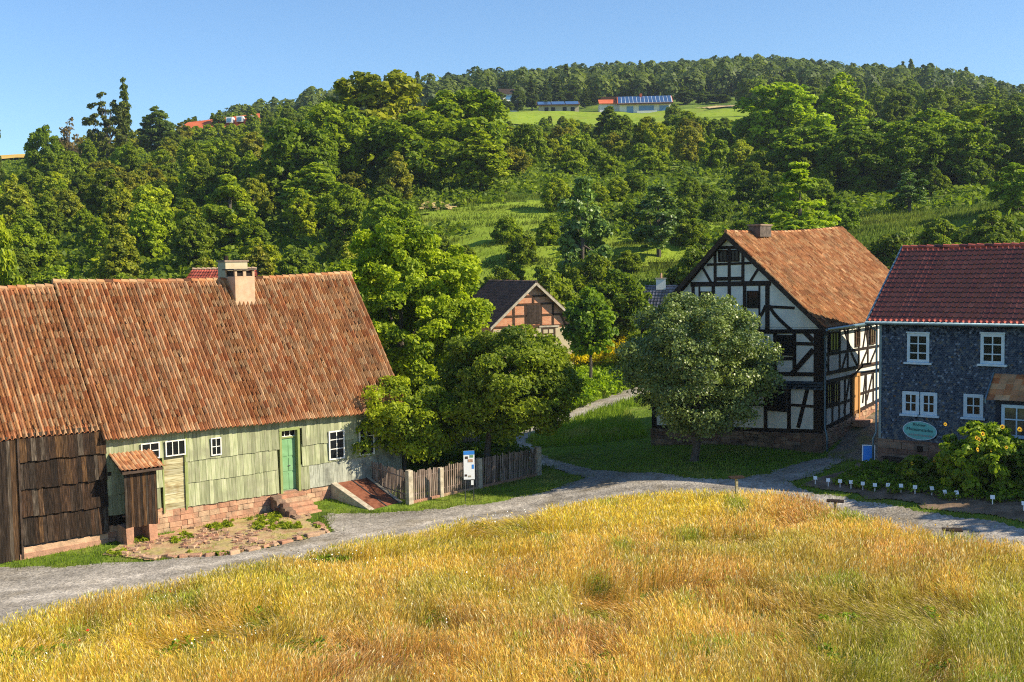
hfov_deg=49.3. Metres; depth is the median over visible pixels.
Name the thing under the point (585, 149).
bush
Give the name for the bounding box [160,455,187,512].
board door
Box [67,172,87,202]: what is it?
tree
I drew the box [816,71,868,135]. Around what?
tree
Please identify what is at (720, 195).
shrub
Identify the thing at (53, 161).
tree
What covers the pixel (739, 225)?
shrub
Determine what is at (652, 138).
tree
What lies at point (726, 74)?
forest
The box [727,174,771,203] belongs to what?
bush
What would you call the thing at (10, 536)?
barn door
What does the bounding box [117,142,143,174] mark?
tree
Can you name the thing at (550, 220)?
bush
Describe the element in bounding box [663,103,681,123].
tree
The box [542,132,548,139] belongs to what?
bush
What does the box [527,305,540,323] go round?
loft door
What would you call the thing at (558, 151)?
bush
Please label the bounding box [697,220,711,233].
shrub
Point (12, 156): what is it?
stubble field
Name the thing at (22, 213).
tree
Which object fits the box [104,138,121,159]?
tree
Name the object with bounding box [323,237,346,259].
bush
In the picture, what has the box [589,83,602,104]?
conifer tree
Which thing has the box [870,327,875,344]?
window
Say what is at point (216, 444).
window
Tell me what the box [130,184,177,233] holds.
tree
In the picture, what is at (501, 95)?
tree
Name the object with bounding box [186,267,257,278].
red roofed house
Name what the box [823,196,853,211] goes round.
shrub
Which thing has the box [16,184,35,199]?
bush
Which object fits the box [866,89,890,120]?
tree
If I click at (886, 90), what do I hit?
tree
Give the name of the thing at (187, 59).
sky
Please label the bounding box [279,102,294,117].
tree
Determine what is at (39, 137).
tree
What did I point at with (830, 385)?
window
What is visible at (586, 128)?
shrub
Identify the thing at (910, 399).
window
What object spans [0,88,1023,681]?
ground
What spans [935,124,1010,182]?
tree
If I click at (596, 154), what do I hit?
bush
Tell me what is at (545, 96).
conifer tree
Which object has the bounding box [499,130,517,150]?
tree
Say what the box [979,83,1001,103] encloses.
tree
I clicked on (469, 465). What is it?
info sign
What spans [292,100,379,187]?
oak tree
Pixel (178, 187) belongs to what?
bush
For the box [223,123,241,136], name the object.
bush
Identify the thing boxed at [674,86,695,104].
tree
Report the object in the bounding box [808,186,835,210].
bush
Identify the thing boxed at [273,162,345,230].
tree
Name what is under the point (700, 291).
window
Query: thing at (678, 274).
tree
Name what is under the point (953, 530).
info desk
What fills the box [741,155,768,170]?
bush
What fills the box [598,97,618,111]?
hillside annex
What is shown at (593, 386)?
flower bed leaves
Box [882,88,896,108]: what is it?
tree
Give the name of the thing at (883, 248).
hedge bush
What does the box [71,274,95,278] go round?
tree
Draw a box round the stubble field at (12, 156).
[0,154,24,158]
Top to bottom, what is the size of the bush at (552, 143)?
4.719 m
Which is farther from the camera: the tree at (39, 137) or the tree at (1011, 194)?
the tree at (39, 137)
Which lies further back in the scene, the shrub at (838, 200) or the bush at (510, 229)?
the shrub at (838, 200)
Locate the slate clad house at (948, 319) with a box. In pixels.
[865,242,1023,465]
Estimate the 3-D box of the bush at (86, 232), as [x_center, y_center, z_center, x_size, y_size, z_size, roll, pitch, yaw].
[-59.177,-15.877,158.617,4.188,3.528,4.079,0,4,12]
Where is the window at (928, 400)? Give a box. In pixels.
[917,392,939,417]
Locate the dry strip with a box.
[698,104,736,107]
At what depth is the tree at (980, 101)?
323.20 m
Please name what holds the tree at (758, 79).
on the ground at (92, 550)
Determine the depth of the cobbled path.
56.81 m
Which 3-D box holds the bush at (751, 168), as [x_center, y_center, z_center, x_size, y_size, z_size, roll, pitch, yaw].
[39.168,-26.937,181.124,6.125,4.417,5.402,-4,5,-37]
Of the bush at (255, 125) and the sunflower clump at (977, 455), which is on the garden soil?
the sunflower clump at (977, 455)
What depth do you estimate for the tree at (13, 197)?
165.72 m
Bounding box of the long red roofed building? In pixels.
[181,113,260,133]
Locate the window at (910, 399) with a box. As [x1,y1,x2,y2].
[899,391,920,416]
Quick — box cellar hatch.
[330,477,401,509]
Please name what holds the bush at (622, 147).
on the ground at (92, 550)
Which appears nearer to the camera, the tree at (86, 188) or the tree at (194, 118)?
the tree at (86, 188)
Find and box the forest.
[221,53,1023,117]
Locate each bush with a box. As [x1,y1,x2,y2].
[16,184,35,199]
[28,197,38,214]
[37,247,62,264]
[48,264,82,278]
[64,173,73,178]
[72,208,94,227]
[77,158,88,173]
[81,217,101,239]
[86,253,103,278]
[138,147,146,154]
[166,176,179,189]
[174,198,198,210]
[175,174,203,195]
[180,127,194,139]
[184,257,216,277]
[191,126,201,140]
[192,207,212,224]
[198,124,218,141]
[214,123,224,137]
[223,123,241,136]
[237,123,246,134]
[246,120,262,136]
[275,247,320,274]
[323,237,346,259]
[424,232,452,251]
[459,244,476,257]
[462,280,484,298]
[490,216,523,242]
[504,146,532,173]
[505,233,539,263]
[506,263,525,279]
[535,146,552,162]
[535,222,564,245]
[539,216,557,227]
[540,176,570,211]
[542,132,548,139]
[544,138,563,155]
[548,144,571,166]
[558,149,588,172]
[559,133,574,146]
[570,134,596,151]
[571,141,591,157]
[571,202,601,219]
[577,214,604,239]
[586,145,611,164]
[588,235,604,247]
[589,181,609,207]
[596,134,611,155]
[596,155,624,173]
[601,132,626,152]
[606,176,630,200]
[610,140,630,157]
[613,250,642,271]
[616,329,651,365]
[617,202,638,221]
[624,169,647,193]
[625,143,650,163]
[627,208,655,228]
[634,221,652,241]
[636,148,671,172]
[651,191,676,210]
[670,218,710,245]
[674,176,702,202]
[675,196,701,222]
[701,183,714,199]
[724,139,753,167]
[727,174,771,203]
[734,162,768,186]
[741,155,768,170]
[745,150,774,169]
[749,185,778,209]
[766,171,787,186]
[769,182,813,216]
[784,151,817,177]
[801,178,833,200]
[808,166,837,191]
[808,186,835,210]
[847,175,878,196]
[866,233,912,269]
[893,175,919,187]
[916,218,964,244]
[921,169,952,195]
[934,237,961,244]
[936,165,958,186]
[957,158,994,187]
[962,211,1021,243]
[979,231,1010,243]
[990,164,1001,180]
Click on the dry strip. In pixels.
(716, 106)
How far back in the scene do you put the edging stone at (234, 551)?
44.18 m
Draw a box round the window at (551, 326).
[539,325,558,335]
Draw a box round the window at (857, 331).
[855,329,860,346]
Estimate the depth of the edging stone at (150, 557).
43.84 m
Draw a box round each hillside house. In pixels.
[498,89,519,111]
[617,94,672,112]
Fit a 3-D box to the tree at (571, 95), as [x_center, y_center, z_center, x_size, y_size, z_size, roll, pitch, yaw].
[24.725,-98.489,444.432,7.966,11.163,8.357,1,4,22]
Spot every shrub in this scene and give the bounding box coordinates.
[538,119,549,127]
[543,127,550,134]
[557,116,567,124]
[576,122,585,129]
[581,124,591,134]
[589,128,598,138]
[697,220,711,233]
[699,199,728,221]
[705,191,730,212]
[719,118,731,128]
[727,220,751,229]
[757,206,782,223]
[768,211,787,228]
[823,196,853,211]
[829,203,860,230]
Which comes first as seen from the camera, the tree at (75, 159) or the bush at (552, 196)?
the bush at (552, 196)
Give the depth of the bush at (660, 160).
194.38 m
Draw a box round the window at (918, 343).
[903,331,931,364]
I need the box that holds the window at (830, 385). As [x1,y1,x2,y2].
[827,383,832,405]
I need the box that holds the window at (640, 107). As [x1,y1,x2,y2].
[638,105,653,110]
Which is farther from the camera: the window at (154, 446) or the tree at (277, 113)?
the tree at (277, 113)
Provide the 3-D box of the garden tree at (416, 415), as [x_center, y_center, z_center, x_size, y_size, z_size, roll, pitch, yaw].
[-5.503,4.606,56.467,6.466,5.938,6.966,-4,5,-38]
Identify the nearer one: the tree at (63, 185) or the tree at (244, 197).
the tree at (244, 197)
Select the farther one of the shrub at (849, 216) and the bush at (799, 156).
the bush at (799, 156)
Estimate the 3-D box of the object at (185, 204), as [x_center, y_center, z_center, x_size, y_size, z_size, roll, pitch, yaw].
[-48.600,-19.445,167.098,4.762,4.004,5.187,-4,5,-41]
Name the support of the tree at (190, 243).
on the ground at (92, 550)
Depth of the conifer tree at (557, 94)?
439.37 m
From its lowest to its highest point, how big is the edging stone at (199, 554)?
0.258 m
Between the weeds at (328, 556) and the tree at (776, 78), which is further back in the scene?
the tree at (776, 78)
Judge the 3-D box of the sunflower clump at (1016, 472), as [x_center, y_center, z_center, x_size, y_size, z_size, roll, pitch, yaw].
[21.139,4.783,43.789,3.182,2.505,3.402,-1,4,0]
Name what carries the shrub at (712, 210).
on the ground at (92, 550)
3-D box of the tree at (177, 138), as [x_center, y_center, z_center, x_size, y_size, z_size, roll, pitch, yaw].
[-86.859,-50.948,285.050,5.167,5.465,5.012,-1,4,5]
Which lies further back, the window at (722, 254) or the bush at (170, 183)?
the bush at (170, 183)
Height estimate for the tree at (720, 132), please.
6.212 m
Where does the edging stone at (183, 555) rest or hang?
on the ground at (92, 550)
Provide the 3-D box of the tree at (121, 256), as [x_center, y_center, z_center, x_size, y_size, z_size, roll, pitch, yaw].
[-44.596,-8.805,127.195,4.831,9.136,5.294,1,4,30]
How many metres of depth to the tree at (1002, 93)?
372.11 m
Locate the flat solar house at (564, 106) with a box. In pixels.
[536,101,579,111]
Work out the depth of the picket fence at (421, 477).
54.75 m
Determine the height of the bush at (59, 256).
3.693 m
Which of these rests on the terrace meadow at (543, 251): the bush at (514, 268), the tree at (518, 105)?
the bush at (514, 268)
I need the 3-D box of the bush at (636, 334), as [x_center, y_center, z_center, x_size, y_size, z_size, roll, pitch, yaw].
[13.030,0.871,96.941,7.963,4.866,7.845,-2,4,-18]
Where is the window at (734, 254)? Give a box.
[730,250,738,261]
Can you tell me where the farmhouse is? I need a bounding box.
[0,256,405,563]
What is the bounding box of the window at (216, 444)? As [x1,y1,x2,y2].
[210,437,221,455]
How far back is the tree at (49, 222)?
159.41 m
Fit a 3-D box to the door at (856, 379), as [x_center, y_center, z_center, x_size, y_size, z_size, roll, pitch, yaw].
[18.226,2.925,59.119,0.170,2.500,0.820,3,5,42]
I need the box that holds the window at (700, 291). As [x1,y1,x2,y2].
[700,291,711,308]
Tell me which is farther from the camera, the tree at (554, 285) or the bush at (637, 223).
the bush at (637, 223)
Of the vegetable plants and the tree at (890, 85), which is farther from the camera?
the tree at (890, 85)
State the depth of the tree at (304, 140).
169.83 m
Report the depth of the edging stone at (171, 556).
43.91 m
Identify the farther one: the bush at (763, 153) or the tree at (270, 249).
the bush at (763, 153)
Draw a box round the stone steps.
[270,490,321,519]
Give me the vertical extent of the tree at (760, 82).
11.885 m
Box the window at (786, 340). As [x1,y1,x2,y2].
[777,335,791,355]
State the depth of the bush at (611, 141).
225.09 m
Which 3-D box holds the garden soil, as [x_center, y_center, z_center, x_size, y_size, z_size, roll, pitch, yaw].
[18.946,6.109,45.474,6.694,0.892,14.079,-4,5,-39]
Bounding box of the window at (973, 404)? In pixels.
[960,394,985,420]
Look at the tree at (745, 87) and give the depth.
368.21 m
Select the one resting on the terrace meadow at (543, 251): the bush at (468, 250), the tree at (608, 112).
the bush at (468, 250)
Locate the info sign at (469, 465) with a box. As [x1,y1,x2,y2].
[463,451,474,500]
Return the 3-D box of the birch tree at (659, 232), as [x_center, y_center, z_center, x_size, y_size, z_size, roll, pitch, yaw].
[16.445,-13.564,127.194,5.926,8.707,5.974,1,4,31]
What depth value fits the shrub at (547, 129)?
280.61 m
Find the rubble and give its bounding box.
[118,512,310,558]
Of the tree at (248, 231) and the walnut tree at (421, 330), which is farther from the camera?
the tree at (248, 231)
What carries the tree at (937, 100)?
on the ground at (92, 550)
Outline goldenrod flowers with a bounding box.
[569,334,626,364]
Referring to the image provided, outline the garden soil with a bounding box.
[801,463,1023,521]
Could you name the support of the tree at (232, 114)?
on the ground at (92, 550)
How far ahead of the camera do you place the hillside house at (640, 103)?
393.51 m
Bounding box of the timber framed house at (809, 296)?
[641,224,889,452]
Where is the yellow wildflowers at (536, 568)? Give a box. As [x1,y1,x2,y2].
[12,491,993,681]
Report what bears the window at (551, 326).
in the brick barn
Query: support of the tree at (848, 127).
on the ground at (92, 550)
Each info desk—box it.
[728,475,744,493]
[827,499,843,513]
[942,527,962,540]
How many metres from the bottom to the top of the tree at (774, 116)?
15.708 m
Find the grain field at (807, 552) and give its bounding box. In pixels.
[0,487,1023,681]
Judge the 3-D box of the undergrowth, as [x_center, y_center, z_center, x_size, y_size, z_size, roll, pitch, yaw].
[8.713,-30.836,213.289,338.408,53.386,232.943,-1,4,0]
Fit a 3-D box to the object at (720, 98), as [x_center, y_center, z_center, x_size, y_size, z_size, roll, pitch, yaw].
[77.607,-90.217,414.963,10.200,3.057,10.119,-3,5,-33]
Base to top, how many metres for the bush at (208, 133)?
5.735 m
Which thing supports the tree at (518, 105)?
on the ground at (92, 550)
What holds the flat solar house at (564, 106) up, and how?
on the ground at (92, 550)
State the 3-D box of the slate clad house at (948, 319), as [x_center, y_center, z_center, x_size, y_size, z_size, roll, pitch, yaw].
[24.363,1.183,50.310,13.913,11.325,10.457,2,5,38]
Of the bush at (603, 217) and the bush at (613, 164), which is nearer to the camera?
the bush at (603, 217)
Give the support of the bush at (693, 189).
on the terrace meadow at (543, 251)
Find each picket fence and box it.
[370,446,541,504]
[405,431,479,461]
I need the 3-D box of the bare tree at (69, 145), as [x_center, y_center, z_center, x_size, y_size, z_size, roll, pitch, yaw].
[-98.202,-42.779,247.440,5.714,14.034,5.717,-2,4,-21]
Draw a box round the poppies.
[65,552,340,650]
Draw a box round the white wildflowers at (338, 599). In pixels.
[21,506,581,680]
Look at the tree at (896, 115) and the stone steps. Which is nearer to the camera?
the stone steps
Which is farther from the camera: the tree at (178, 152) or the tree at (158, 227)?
the tree at (178, 152)
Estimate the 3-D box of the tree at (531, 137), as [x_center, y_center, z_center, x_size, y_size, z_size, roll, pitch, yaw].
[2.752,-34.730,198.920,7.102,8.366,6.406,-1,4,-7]
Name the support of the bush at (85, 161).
on the ground at (92, 550)
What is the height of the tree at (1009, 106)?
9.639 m
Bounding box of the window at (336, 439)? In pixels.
[328,430,344,459]
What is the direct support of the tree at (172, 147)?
on the ground at (92, 550)
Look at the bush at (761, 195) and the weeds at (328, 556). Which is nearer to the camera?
the weeds at (328, 556)
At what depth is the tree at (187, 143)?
237.12 m
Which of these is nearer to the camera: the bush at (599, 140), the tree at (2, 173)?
the tree at (2, 173)
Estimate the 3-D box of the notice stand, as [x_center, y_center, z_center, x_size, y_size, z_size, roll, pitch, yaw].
[16.568,5.261,51.785,0.580,0.879,0.509,1,4,20]
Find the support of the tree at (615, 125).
on the ground at (92, 550)
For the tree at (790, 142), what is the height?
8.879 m
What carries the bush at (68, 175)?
on the ground at (92, 550)
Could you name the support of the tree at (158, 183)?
on the ground at (92, 550)
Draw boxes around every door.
[0,436,20,563]
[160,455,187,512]
[277,427,300,493]
[338,480,387,508]
[354,477,399,505]
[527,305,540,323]
[852,372,859,418]
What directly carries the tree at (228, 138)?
on the ground at (92, 550)
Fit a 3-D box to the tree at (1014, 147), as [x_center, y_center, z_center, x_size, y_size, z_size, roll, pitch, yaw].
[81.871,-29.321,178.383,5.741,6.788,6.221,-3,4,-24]
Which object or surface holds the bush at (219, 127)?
on the ground at (92, 550)
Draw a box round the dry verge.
[417,201,456,208]
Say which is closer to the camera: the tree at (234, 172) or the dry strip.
the tree at (234, 172)
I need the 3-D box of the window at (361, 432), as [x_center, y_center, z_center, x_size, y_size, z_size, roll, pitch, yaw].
[-7.175,4.937,54.953,0.900,1.360,0.080,-4,5,-42]
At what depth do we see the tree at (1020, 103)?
256.61 m
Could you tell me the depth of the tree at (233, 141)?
237.81 m
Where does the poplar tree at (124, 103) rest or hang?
on the ground at (92, 550)
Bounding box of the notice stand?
[862,445,874,461]
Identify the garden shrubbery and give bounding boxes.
[401,432,531,468]
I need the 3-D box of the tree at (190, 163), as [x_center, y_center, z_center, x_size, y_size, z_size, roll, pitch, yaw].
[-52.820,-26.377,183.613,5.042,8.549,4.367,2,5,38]
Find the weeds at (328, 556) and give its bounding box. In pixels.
[0,509,1023,681]
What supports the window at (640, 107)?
in the hillside house at (640, 103)
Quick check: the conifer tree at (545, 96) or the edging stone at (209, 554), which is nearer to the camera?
the edging stone at (209, 554)
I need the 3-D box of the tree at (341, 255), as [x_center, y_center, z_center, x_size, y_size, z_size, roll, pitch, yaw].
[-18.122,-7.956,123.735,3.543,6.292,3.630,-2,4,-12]
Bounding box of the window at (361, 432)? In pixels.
[359,427,374,455]
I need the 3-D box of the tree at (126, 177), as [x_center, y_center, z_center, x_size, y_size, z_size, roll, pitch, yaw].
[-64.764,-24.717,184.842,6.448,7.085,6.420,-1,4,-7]
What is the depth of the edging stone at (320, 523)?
48.63 m
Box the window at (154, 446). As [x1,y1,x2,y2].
[141,442,159,457]
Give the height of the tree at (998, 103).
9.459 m
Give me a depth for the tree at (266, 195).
168.50 m
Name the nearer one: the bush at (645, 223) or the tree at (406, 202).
the bush at (645, 223)
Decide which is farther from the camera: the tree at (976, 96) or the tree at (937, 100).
the tree at (976, 96)
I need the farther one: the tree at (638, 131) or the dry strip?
the dry strip
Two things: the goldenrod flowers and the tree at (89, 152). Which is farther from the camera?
the tree at (89, 152)
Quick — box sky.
[0,0,1023,154]
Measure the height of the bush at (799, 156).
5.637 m
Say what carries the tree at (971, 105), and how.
on the ground at (92, 550)
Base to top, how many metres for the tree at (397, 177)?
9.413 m
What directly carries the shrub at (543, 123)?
on the ground at (92, 550)
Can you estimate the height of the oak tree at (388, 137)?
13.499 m
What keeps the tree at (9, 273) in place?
on the ground at (92, 550)
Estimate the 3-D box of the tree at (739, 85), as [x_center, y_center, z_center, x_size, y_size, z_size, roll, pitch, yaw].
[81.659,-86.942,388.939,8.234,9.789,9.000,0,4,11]
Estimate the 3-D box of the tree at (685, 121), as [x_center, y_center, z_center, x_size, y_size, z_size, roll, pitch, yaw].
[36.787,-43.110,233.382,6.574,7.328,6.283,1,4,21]
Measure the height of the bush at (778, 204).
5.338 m
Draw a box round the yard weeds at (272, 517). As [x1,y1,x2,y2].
[106,510,321,555]
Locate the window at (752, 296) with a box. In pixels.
[747,291,758,307]
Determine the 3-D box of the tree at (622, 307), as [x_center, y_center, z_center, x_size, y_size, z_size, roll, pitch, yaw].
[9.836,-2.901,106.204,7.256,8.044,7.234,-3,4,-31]
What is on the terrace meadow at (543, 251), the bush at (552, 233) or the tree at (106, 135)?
the bush at (552, 233)
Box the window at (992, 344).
[977,332,1007,366]
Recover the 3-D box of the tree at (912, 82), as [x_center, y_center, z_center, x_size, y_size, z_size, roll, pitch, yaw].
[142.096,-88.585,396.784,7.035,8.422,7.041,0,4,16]
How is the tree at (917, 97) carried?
on the ground at (92, 550)
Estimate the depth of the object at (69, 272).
127.46 m
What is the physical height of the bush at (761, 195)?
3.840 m
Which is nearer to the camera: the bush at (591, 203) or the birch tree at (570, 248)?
the birch tree at (570, 248)
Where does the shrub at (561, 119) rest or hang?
on the ground at (92, 550)
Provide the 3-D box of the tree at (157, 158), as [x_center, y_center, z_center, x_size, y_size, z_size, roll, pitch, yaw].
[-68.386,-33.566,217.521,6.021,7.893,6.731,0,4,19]
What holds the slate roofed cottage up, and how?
on the ground at (92, 550)
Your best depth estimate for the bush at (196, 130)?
317.57 m
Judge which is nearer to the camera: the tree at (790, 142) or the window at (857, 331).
the window at (857, 331)
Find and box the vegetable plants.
[830,458,1023,503]
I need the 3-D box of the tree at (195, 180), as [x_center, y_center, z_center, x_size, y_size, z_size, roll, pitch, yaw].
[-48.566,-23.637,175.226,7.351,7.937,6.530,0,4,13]
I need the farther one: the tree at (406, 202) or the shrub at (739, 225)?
the tree at (406, 202)
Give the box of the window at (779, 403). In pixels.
[767,386,786,411]
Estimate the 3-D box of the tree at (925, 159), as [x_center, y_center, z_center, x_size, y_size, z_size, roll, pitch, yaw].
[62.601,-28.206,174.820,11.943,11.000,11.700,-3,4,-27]
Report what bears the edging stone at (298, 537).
on the ground at (92, 550)
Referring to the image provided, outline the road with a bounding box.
[0,387,1023,628]
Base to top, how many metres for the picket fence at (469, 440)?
1.574 m
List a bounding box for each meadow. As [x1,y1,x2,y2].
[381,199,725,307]
[494,106,749,125]
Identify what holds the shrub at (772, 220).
on the ground at (92, 550)
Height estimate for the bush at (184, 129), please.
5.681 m
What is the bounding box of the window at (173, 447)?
[165,439,185,456]
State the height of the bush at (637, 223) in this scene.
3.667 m
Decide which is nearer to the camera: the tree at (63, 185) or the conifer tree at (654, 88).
the tree at (63, 185)
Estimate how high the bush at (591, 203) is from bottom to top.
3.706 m
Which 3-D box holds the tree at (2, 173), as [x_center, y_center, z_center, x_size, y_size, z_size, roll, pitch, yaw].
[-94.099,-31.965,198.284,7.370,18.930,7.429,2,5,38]
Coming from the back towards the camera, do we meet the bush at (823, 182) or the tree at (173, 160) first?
the tree at (173, 160)
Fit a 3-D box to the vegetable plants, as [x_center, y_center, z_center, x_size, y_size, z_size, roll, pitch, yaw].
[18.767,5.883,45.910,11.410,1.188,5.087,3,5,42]
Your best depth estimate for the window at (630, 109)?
393.68 m
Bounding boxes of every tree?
[0,130,4,193]
[0,173,33,227]
[0,215,24,285]
[0,248,34,283]
[7,206,32,248]
[9,217,58,273]
[17,167,43,200]
[23,124,65,175]
[26,269,66,284]
[32,171,70,197]
[35,191,63,236]
[36,151,71,176]
[36,187,68,212]
[51,189,85,221]
[53,179,67,198]
[58,117,82,161]
[63,150,86,173]
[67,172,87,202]
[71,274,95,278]
[75,143,97,161]
[79,168,99,201]
[81,92,127,157]
[82,139,96,162]
[84,169,128,213]
[85,217,108,260]
[86,132,97,143]
[87,161,102,173]
[95,141,105,160]
[95,160,125,173]
[97,224,143,278]
[101,180,135,242]
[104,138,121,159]
[106,171,136,199]
[108,145,126,168]
[113,272,147,278]
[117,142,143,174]
[118,77,131,142]
[127,201,176,257]
[129,130,139,148]
[129,169,150,190]
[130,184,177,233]
[137,105,176,150]
[137,139,152,152]
[137,162,166,183]
[139,179,178,207]
[145,149,178,184]
[157,137,179,158]
[161,149,175,164]
[163,131,181,144]
[170,209,198,241]
[170,215,218,264]
[174,121,193,138]
[176,138,200,168]
[177,140,184,165]
[178,155,203,198]
[181,166,222,206]
[183,116,197,124]
[183,144,208,176]
[198,137,233,167]
[200,174,258,244]
[212,110,225,126]
[213,140,240,175]
[215,135,235,144]
[225,112,237,117]
[229,133,241,163]
[229,187,254,236]
[230,161,242,179]
[234,132,264,154]
[236,211,271,254]
[237,150,256,181]
[238,131,266,161]
[238,237,281,268]
[239,172,277,213]
[243,246,274,275]
[244,107,260,125]
[245,178,269,223]
[249,117,340,206]
[260,107,268,121]
[260,116,280,142]
[266,110,274,118]
[273,105,282,119]
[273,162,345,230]
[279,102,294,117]
[285,188,316,238]
[286,113,304,150]
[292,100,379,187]
[293,112,305,127]
[296,106,311,115]
[314,183,368,241]
[321,69,427,175]
[322,217,495,436]
[333,241,358,268]
[335,171,368,199]
[344,188,368,206]
[351,374,469,481]
[360,194,421,248]
[365,110,461,185]
[370,184,405,213]
[376,151,413,200]
[392,200,424,224]
[420,86,510,164]
[430,324,585,479]
[451,130,512,190]
[478,265,519,289]
[496,92,506,102]
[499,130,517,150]
[501,101,514,110]
[505,126,513,132]
[510,87,525,111]
[511,122,547,166]
[525,75,538,110]
[532,265,582,307]
[539,80,552,101]
[548,76,565,101]
[548,125,572,140]
[556,175,613,277]
[560,286,619,378]
[561,118,579,135]
[562,253,619,299]
[564,80,582,100]
[579,90,591,107]
[581,268,652,347]
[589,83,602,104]
[593,106,623,136]
[604,114,633,148]
[608,291,786,461]
[615,82,637,96]
[629,184,685,256]
[631,116,660,146]
[642,75,658,95]
[643,122,674,153]
[655,125,675,140]
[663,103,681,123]
[663,115,678,135]
[664,243,710,284]
[669,125,705,162]
[673,110,707,141]
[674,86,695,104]
[674,118,702,138]
[691,91,713,103]
[698,133,729,170]
[702,118,723,136]
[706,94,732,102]
[711,127,733,147]
[730,81,836,152]
[734,78,750,97]
[735,80,756,100]
[751,75,767,85]
[751,80,770,109]
[764,161,841,230]
[765,125,835,171]
[769,76,784,84]
[783,71,798,85]
[804,76,826,93]
[805,94,840,122]
[806,86,823,93]
[810,89,823,102]
[815,131,893,188]
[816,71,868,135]
[830,117,893,152]
[832,147,871,175]
[853,76,865,99]
[854,104,876,121]
[865,82,880,101]
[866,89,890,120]
[874,108,971,149]
[877,125,951,189]
[878,91,921,125]
[880,87,891,92]
[881,100,914,122]
[882,82,898,90]
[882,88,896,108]
[886,172,929,211]
[888,85,911,107]
[901,78,917,84]
[904,80,919,85]
[906,85,923,102]
[912,88,932,108]
[913,118,982,149]
[916,87,948,121]
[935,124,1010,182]
[941,90,961,113]
[947,87,960,97]
[947,87,974,105]
[949,104,1021,158]
[952,102,969,113]
[953,102,989,126]
[954,84,974,95]
[972,88,985,94]
[974,94,982,99]
[974,99,995,103]
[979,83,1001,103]
[985,106,1023,169]
[986,100,995,108]
[986,162,1023,210]
[992,99,1004,111]
[996,100,1018,122]
[999,88,1008,98]
[1001,94,1023,104]
[1004,92,1023,103]
[1005,138,1023,161]
[1006,142,1023,176]
[1014,97,1023,106]
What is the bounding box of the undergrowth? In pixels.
[0,120,1023,365]
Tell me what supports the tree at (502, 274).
on the ground at (92, 550)
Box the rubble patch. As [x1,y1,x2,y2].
[104,513,323,559]
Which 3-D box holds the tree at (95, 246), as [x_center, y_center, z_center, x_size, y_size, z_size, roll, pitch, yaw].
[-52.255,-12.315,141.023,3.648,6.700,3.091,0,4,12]
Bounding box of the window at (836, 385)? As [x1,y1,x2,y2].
[833,381,839,403]
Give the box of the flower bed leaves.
[554,357,633,409]
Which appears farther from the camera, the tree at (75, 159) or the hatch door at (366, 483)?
the tree at (75, 159)
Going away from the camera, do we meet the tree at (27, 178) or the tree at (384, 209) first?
the tree at (384, 209)
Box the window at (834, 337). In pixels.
[829,331,839,351]
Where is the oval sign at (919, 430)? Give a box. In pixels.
[903,421,936,439]
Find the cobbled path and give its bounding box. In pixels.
[825,409,878,460]
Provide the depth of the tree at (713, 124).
250.32 m
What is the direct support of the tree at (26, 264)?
on the ground at (92, 550)
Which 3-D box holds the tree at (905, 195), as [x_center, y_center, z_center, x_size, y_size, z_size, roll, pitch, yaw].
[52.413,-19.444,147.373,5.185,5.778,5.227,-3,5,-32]
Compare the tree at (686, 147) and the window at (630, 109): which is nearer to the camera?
the tree at (686, 147)
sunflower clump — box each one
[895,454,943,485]
[933,420,1023,493]
[1007,440,1023,494]
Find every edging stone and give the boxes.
[142,555,156,559]
[166,555,178,558]
[179,553,189,557]
[189,552,201,556]
[204,552,214,556]
[227,549,239,554]
[244,546,260,551]
[277,539,292,544]
[295,535,302,540]
[305,532,319,537]
[313,521,324,525]
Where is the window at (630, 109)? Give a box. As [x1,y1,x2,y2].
[626,106,633,112]
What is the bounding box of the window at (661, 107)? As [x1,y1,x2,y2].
[659,105,668,110]
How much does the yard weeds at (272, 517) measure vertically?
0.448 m
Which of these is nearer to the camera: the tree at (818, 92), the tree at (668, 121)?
the tree at (668, 121)
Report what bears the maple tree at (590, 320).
on the ground at (92, 550)
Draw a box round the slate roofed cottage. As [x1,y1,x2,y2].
[640,273,677,310]
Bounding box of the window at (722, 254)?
[718,250,726,261]
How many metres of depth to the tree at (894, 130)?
191.55 m
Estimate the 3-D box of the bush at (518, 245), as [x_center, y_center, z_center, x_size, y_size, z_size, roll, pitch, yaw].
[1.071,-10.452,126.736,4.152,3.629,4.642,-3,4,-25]
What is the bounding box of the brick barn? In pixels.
[466,280,575,363]
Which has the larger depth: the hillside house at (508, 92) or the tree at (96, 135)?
the hillside house at (508, 92)
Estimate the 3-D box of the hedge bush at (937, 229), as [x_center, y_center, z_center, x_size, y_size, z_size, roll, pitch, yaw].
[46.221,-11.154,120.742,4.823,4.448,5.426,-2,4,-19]
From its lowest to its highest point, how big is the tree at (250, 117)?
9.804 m
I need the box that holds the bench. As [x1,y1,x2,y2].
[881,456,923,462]
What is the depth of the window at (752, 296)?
58.54 m
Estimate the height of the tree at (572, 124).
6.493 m
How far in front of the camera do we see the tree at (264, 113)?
350.28 m

